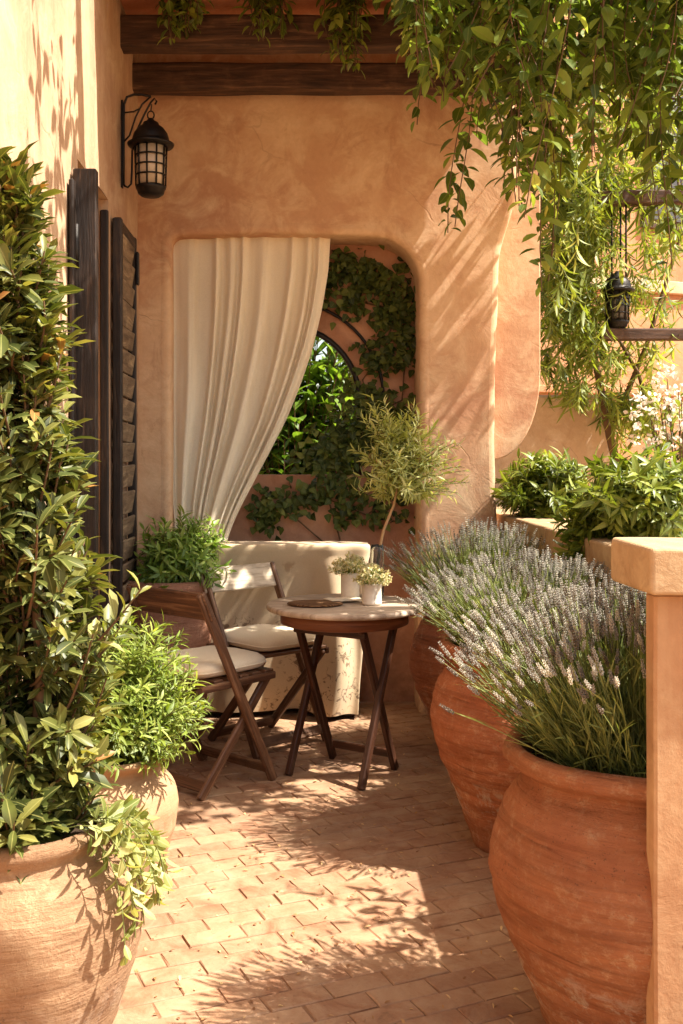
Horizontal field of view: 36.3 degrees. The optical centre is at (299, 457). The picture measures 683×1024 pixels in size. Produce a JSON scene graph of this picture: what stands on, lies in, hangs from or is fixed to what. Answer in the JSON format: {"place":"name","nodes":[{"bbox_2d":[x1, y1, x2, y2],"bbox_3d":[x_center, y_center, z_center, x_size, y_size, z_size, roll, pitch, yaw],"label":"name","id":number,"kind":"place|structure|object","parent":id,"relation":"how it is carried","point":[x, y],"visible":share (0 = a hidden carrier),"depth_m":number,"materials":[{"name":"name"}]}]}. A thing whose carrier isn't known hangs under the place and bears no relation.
{"place":"outdoors","nodes":[
{"label":"outdoors","id":0,"kind":"place"},
{"bbox_2d":[112,702,545,1023],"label":"brick paving","id":1,"kind":"structure","parent":0,"point":[411,970],"depth_m":3.17,"materials":[{"name":"brick"}]},
{"bbox_2d":[0,0,139,696],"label":"side wall","id":2,"kind":"structure","parent":1,"relation":"on","point":[65,81],"depth_m":4.05,"materials":[{"name":"paint"}]},
{"bbox_2d":[121,93,173,198],"bbox_3d":[-0.713,-1.496,4.970,0.224,0.493,0.224,0,0,-41],"label":"wall lantern","id":3,"kind":"object","parent":2,"relation":"attached to","point":[149,143],"depth_m":4.92,"materials":[{"name":"black metal"}]},
{"bbox_2d":[0,141,182,1023],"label":"potted shrub","id":4,"kind":"object","parent":1,"relation":"on","point":[74,889],"visible":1,"depth_m":2.09,"materials":[{"name":"green plant"}]},
{"bbox_2d":[82,606,213,895],"bbox_3d":[-0.537,0.903,3.166,0.574,0.894,0.544,0,0,0],"label":"potted shrub","id":5,"kind":"object","parent":1,"relation":"on","point":[143,731],"visible":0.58,"depth_m":3.08,"materials":[{"name":"green plant"}]},
{"bbox_2d":[123,504,236,741],"bbox_3d":[-0.587,0.785,5.082,0.563,1.131,0.520,0,0,0],"label":"potted shrub","id":6,"kind":"object","parent":1,"relation":"on","point":[180,560],"visible":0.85,"depth_m":4.94,"materials":[{"name":"green plant"}]},
{"bbox_2d":[126,583,276,800],"bbox_3d":[-0.408,0.942,4.356,0.470,0.838,0.453,0,0,42],"label":"folding chair","id":7,"kind":"object","parent":1,"relation":"on","point":[221,666],"visible":0.69,"depth_m":4.23,"materials":[{"name":"brown wood"}]},
{"bbox_2d":[200,561,328,758],"bbox_3d":[-0.168,0.941,4.964,0.470,0.837,0.454,0,0,-42],"label":"folding chair","id":8,"kind":"object","parent":1,"relation":"on","point":[268,640],"visible":0.66,"depth_m":4.93,"materials":[{"name":"brown wood"}]},
{"bbox_2d":[206,541,369,716],"bbox_3d":[-0.201,0.898,5.515,1.140,0.904,0.443,0,0,0],"label":"draped console","id":9,"kind":"object","parent":1,"relation":"on","point":[302,567],"visible":0.37,"depth_m":5.39,"materials":[{"name":"beige fabric"}]},
{"bbox_2d":[101,47,539,712],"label":"arched wall","id":10,"kind":"structure","parent":1,"relation":"on","point":[357,175],"depth_m":5.50,"materials":[{"name":"paint"}]},
{"bbox_2d":[173,224,329,540],"bbox_3d":[-0.029,-0.033,5.600,1.362,2.458,0.112,0,0,0],"label":"curtain","id":11,"kind":"object","parent":10,"relation":"hanging from","point":[247,313],"visible":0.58,"depth_m":5.60,"materials":[{"name":"beige fabric"}]},
{"bbox_2d":[120,0,520,95],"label":"wooden beams","id":12,"kind":"structure","parent":10,"relation":"on","point":[221,27],"depth_m":5.06,"materials":[{"name":"brown wood"}]},
{"bbox_2d":[155,0,213,44],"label":"vine spray","id":13,"kind":"object","parent":12,"relation":"hanging from","point":[194,9],"visible":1,"depth_m":4.82,"materials":[{"name":"green plant"}]},
{"bbox_2d":[231,0,298,46],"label":"vine spray","id":14,"kind":"object","parent":12,"relation":"hanging from","point":[267,13],"visible":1,"depth_m":4.83,"materials":[{"name":"green plant"}]},
{"bbox_2d":[313,0,379,76],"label":"vine spray","id":15,"kind":"object","parent":12,"relation":"hanging from","point":[339,14],"visible":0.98,"depth_m":4.83,"materials":[{"name":"green plant"}]},
{"bbox_2d":[244,245,415,540],"bbox_3d":[0.210,-0.129,5.705,1.042,2.270,0.152,0,0,-1],"label":"climbing ivy","id":16,"kind":"object","parent":10,"relation":"attached to","point":[396,307],"visible":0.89,"depth_m":5.69,"materials":[{"name":"green plant"}]},
{"bbox_2d":[316,330,361,474],"bbox_3d":[-0.083,-0.325,5.742,0.850,0.839,0.032,0,0,0],"label":"window frame","id":17,"kind":"structure","parent":10,"relation":"in","point":[319,334],"depth_m":5.73,"materials":[{"name":"black metal"}]},
{"bbox_2d":[266,593,422,790],"bbox_3d":[0.190,0.989,4.460,0.671,0.732,0.671,0,0,0],"label":"bistro table","id":18,"kind":"object","parent":1,"relation":"on","point":[357,619],"visible":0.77,"depth_m":4.36,"materials":[{"name":"brown wood"}]},
{"bbox_2d":[287,600,342,607],"bbox_3d":[0.064,0.616,4.405,0.238,0.011,0.189,0,0,0],"label":"placemat","id":19,"kind":"object","parent":18,"relation":"on","point":[313,603],"visible":1,"depth_m":4.36,"materials":[{"name":"wicker"}]},
{"bbox_2d":[323,597,361,601],"bbox_3d":[0.190,0.613,4.510,0.151,0.009,0.101,0,0,-20],"label":"napkin","id":20,"kind":"object","parent":18,"relation":"on","point":[341,599],"visible":0.93,"depth_m":4.49,"materials":[{"name":"beige fabric"}]},
{"bbox_2d":[327,551,368,597],"bbox_3d":[0.217,0.516,4.604,0.197,0.210,0.184,0,0,0],"label":"potted plant","id":21,"kind":"object","parent":18,"relation":"on","point":[350,566],"visible":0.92,"depth_m":4.57,"materials":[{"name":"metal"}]},
{"bbox_2d":[351,563,392,604],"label":"potted plant","id":22,"kind":"object","parent":18,"relation":"on","point":[371,584],"visible":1,"depth_m":4.39,"materials":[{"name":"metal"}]},
{"bbox_2d":[384,515,551,749],"bbox_3d":[0.752,0.808,4.780,0.769,1.084,0.928,0,0,0],"label":"potted lavender","id":23,"kind":"object","parent":1,"relation":"on","point":[426,667],"visible":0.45,"depth_m":4.67,"materials":[{"name":"plant"}]},
{"bbox_2d":[395,544,621,852],"bbox_3d":[0.749,0.827,3.676,0.830,1.046,0.941,0,0,0],"label":"potted lavender","id":24,"kind":"object","parent":1,"relation":"on","point":[483,772],"visible":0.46,"depth_m":3.52,"materials":[{"name":"plant"}]},
{"bbox_2d":[428,569,652,1023],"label":"potted lavender","id":25,"kind":"object","parent":1,"relation":"on","point":[569,867],"visible":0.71,"depth_m":2.18,"materials":[{"name":"orange ceramic"}]},
{"bbox_2d":[496,503,646,595],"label":"parapet","id":26,"kind":"structure","parent":1,"relation":"on","point":[597,549],"depth_m":4.59,"materials":[{"name":"pink paint"}]},
{"bbox_2d":[490,446,588,517],"bbox_3d":[1.258,0.159,5.414,0.574,0.451,0.560,0,0,0],"label":"parapet shrub","id":27,"kind":"object","parent":26,"relation":"on","point":[539,487],"visible":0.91,"depth_m":5.31,"materials":[{"name":"green plant"}]},
{"bbox_2d":[545,436,682,578],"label":"parapet shrub","id":28,"kind":"object","parent":26,"relation":"on","point":[637,495],"visible":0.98,"depth_m":3.81,"materials":[{"name":"green plant"}]},
{"bbox_2d":[610,538,682,1023],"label":"gate post","id":29,"kind":"object","parent":1,"relation":"on","point":[652,568],"visible":0.98,"depth_m":2.02,"materials":[{"name":"paint"}]},
{"bbox_2d":[311,338,350,396],"label":"sky","id":30,"kind":"structure","parent":0,"point":[318,357],"materials":[{"name":"white"}]},
{"bbox_2d":[370,544,383,596],"bbox_3d":[0.345,0.505,4.660,0.066,0.232,0.066,0,0,0],"label":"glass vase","id":31,"kind":"object","parent":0,"point":[376,553],"visible":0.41,"depth_m":4.63,"materials":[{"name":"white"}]},
{"bbox_2d":[347,393,470,544],"bbox_3d":[0.493,0.156,4.667,0.573,0.893,0.480,0,0,0],"label":"small olive tree","id":32,"kind":"object","parent":31,"relation":"in","point":[402,460],"visible":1,"depth_m":4.64,"materials":[{"name":"green plant"}]},
{"bbox_2d":[539,16,682,459],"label":"neighbour house","id":33,"kind":"structure","parent":0,"point":[676,281],"depth_m":9.73,"materials":[{"name":"beige paint"}]},
{"bbox_2d":[642,88,682,231],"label":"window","id":34,"kind":"structure","parent":33,"relation":"in","point":[675,183],"depth_m":9.77,"materials":[{"name":"glass"}]},
{"label":"ground","id":35,"kind":"structure","parent":0,"visible":0},
{"bbox_2d":[258,336,355,474],"bbox_3d":[-0.146,-0.085,7.250,2.236,2.973,1.166,0,0,0],"label":"garden shrub","id":36,"kind":"object","parent":35,"relation":"on","point":[308,409],"visible":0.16,"depth_m":7.03,"materials":[{"name":"green plant"}]},
{"bbox_2d":[495,395,611,502],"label":"garden wall","id":37,"kind":"structure","parent":35,"relation":"on","point":[579,437],"depth_m":7.10,"materials":[{"name":"pink paint"}]},
{"bbox_2d":[540,83,682,461],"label":"willowy tree","id":38,"kind":"object","parent":35,"relation":"on","point":[570,319],"visible":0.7,"depth_m":6.64,"materials":[{"name":"green plant"}]},
{"bbox_2d":[591,190,682,340],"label":"trellis","id":39,"kind":"object","parent":35,"relation":"on","point":[641,334],"visible":0.68,"depth_m":6.58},
{"bbox_2d":[600,205,634,327],"bbox_3d":[2.020,-1.216,6.620,0.220,0.785,0.220,0,0,0],"label":"garden lantern","id":40,"kind":"object","parent":39,"relation":"on","point":[619,317],"visible":0.87,"depth_m":6.57,"materials":[{"name":"black metal"}]},
{"bbox_2d":[623,362,682,538],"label":"flowering shrub","id":41,"kind":"object","parent":35,"relation":"on","point":[672,437],"visible":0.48,"depth_m":6.35,"materials":[{"name":"white plant"}]},
{"bbox_3d":[1.371,-0.437,2.725,4.462,3.673,2.554,0,0,0],"label":"pergola","id":42,"kind":"object","parent":35,"relation":"on","visible":0},
{"bbox_2d":[372,0,682,296],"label":"hanging vine","id":43,"kind":"object","parent":42,"relation":"hanging from","point":[621,48],"visible":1,"depth_m":3.87,"materials":[{"name":"green plant"}]}
]}

